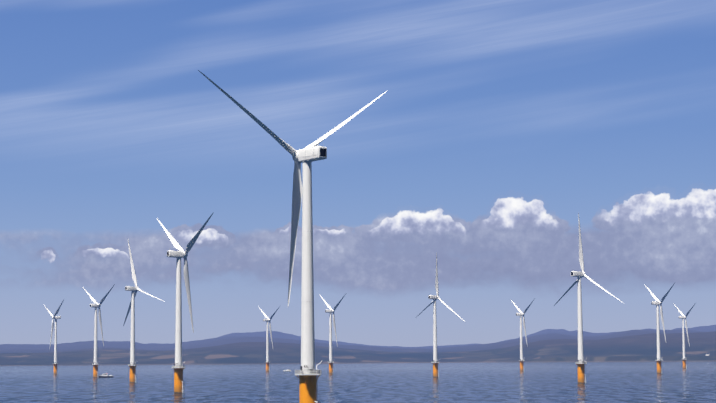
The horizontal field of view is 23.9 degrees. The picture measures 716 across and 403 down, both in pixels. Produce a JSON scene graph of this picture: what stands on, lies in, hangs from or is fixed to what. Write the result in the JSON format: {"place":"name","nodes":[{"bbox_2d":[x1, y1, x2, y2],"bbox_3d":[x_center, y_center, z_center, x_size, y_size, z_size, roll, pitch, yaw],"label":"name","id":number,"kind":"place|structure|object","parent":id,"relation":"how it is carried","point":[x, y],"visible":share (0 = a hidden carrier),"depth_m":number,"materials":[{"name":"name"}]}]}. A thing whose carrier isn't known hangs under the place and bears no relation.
{"place":"outdoors","nodes":[
{"label":"outdoors","id":0,"kind":"place"},
{"bbox_2d":[258,305,280,346],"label":"turbine rotor","id":1,"kind":"object","parent":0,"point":[265,315],"visible":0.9,"depth_m":2594.66,"materials":[{"name":"white plastic"}]},
{"bbox_2d":[295,162,321,402],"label":"wind turbine tower","id":2,"kind":"structure","parent":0,"point":[308,374],"depth_m":491.79,"materials":[{"name":"white metal"}]},
{"bbox_2d":[298,142,326,162],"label":"nacelle","id":3,"kind":"object","parent":2,"relation":"on","point":[314,153],"visible":1,"depth_m":493.74,"materials":[{"name":"white metal"}]},
{"bbox_2d":[198,70,387,305],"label":"turbine rotor","id":4,"kind":"object","parent":3,"relation":"attached to","point":[296,191],"visible":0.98,"depth_m":499.58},
{"bbox_2d":[0,361,715,402],"bbox_3d":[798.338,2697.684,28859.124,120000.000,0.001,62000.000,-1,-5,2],"label":"sea water","id":5,"kind":"structure","parent":0,"point":[606,382],"depth_m":1251.43,"materials":[{"name":"blue liquid"}]},
{"bbox_2d":[53,319,57,373],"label":"turbine tower","id":6,"kind":"structure","parent":5,"relation":"in","point":[55,363],"depth_m":2342.18,"materials":[{"name":"white metal"}]},
{"bbox_2d":[43,300,63,345],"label":"turbine rotor","id":7,"kind":"object","parent":6,"relation":"attached to","point":[55,314],"visible":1,"depth_m":2341.98,"materials":[{"name":"white plastic"}]},
{"bbox_2d":[92,308,98,377],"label":"turbine tower","id":8,"kind":"structure","parent":5,"relation":"in","point":[95,364],"depth_m":1845.73,"materials":[{"name":"white metal"}]},
{"bbox_2d":[83,284,114,345],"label":"turbine rotor","id":9,"kind":"object","parent":8,"relation":"attached to","point":[95,302],"visible":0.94,"depth_m":1853.42,"materials":[{"name":"white plastic"}]},
{"bbox_2d":[99,373,113,377],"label":"boat","id":10,"kind":"object","parent":5,"relation":"on","point":[103,376],"visible":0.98,"depth_m":1844.59,"materials":[{"name":"metal"}]},
{"bbox_2d":[128,291,136,382],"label":"turbine tower","id":11,"kind":"structure","parent":5,"relation":"in","point":[132,365],"depth_m":1412.93,"materials":[{"name":"white metal"}]},
{"bbox_2d":[125,286,135,290],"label":"nacelle","id":12,"kind":"object","parent":11,"relation":"on","point":[128,288],"visible":0.98,"depth_m":1415.70,"materials":[{"name":"white metal"}]},
{"bbox_2d":[123,240,164,325],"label":"turbine rotor","id":13,"kind":"object","parent":12,"relation":"attached to","point":[134,276],"visible":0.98,"depth_m":1424.03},
{"bbox_2d":[172,258,184,392],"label":"turbine tower","id":14,"kind":"structure","parent":5,"relation":"in","point":[178,367],"depth_m":954.68,"materials":[{"name":"white metal"}]},
{"bbox_2d":[167,248,183,257],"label":"nacelle","id":15,"kind":"object","parent":14,"relation":"on","point":[175,254],"visible":0.98,"depth_m":958.01,"materials":[{"name":"white metal"}]},
{"bbox_2d":[157,212,213,332],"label":"turbine rotor","id":16,"kind":"object","parent":15,"relation":"attached to","point":[177,246],"visible":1,"depth_m":961.84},
{"bbox_2d":[265,322,269,371],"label":"turbine tower","id":17,"kind":"structure","parent":5,"relation":"in","point":[267,361],"depth_m":2588.01,"materials":[{"name":"white metal"}]},
{"bbox_2d":[328,313,333,373],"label":"turbine tower","id":18,"kind":"structure","parent":5,"relation":"in","point":[331,369],"depth_m":2121.38,"materials":[{"name":"white metal"}]},
{"bbox_2d":[319,294,345,346],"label":"turbine rotor","id":19,"kind":"object","parent":18,"relation":"attached to","point":[330,308],"visible":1,"depth_m":2127.90,"materials":[{"name":"white plastic"}]},
{"bbox_2d":[431,299,438,376],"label":"turbine tower","id":20,"kind":"structure","parent":5,"relation":"in","point":[435,362],"depth_m":1661.11,"materials":[{"name":"white metal"}]},
{"bbox_2d":[428,295,436,299],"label":"nacelle","id":21,"kind":"object","parent":20,"relation":"on","point":[433,297],"visible":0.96,"depth_m":1663.73,"materials":[{"name":"white metal"}]},
{"bbox_2d":[519,316,524,370],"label":"turbine tower","id":22,"kind":"structure","parent":5,"relation":"in","point":[521,360],"depth_m":2345.83,"materials":[{"name":"white metal"}]},
{"bbox_2d":[575,277,586,382],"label":"turbine tower","id":23,"kind":"structure","parent":5,"relation":"in","point":[580,363],"depth_m":1215.51,"materials":[{"name":"white metal"}]},
{"bbox_2d":[571,271,582,276],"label":"nacelle","id":24,"kind":"object","parent":23,"relation":"on","point":[576,274],"visible":0.96,"depth_m":1218.70,"materials":[{"name":"white metal"}]},
{"bbox_2d":[553,213,622,306],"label":"turbine rotor","id":25,"kind":"object","parent":24,"relation":"attached to","point":[581,260],"visible":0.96,"depth_m":1223.69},
{"bbox_2d":[655,305,662,372],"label":"turbine tower","id":26,"kind":"structure","parent":5,"relation":"in","point":[659,362],"depth_m":1889.82,"materials":[{"name":"white metal"}]},
{"bbox_2d":[682,319,686,368],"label":"turbine tower","id":27,"kind":"structure","parent":5,"relation":"in","point":[684,359],"depth_m":2586.04,"materials":[{"name":"white metal"}]},
{"bbox_2d":[0,325,715,365],"bbox_3d":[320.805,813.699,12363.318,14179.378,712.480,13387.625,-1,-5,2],"label":"coastal hills","id":28,"kind":"structure","parent":0,"point":[552,345],"depth_m":7484.14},
{"bbox_2d":[0,0,715,346],"label":"sky","id":29,"kind":"structure","parent":0,"point":[497,124],"materials":[{"name":"blue"}]},
{"bbox_2d":[418,252,463,320],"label":"turbine rotor","id":30,"kind":"object","parent":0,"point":[437,289],"visible":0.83,"depth_m":1668.32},
{"bbox_2d":[511,300,533,346],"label":"turbine rotor","id":31,"kind":"object","parent":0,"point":[520,311],"visible":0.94,"depth_m":2351.85,"materials":[{"name":"white plastic"}]},
{"bbox_2d":[644,283,674,340],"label":"turbine rotor","id":32,"kind":"object","parent":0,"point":[662,300],"visible":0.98,"depth_m":1895.45,"materials":[{"name":"white plastic"}]},
{"bbox_2d":[673,303,695,346],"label":"turbine rotor","id":33,"kind":"object","parent":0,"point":[682,314],"visible":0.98,"depth_m":2591.49,"materials":[{"name":"white plastic"}]}
]}

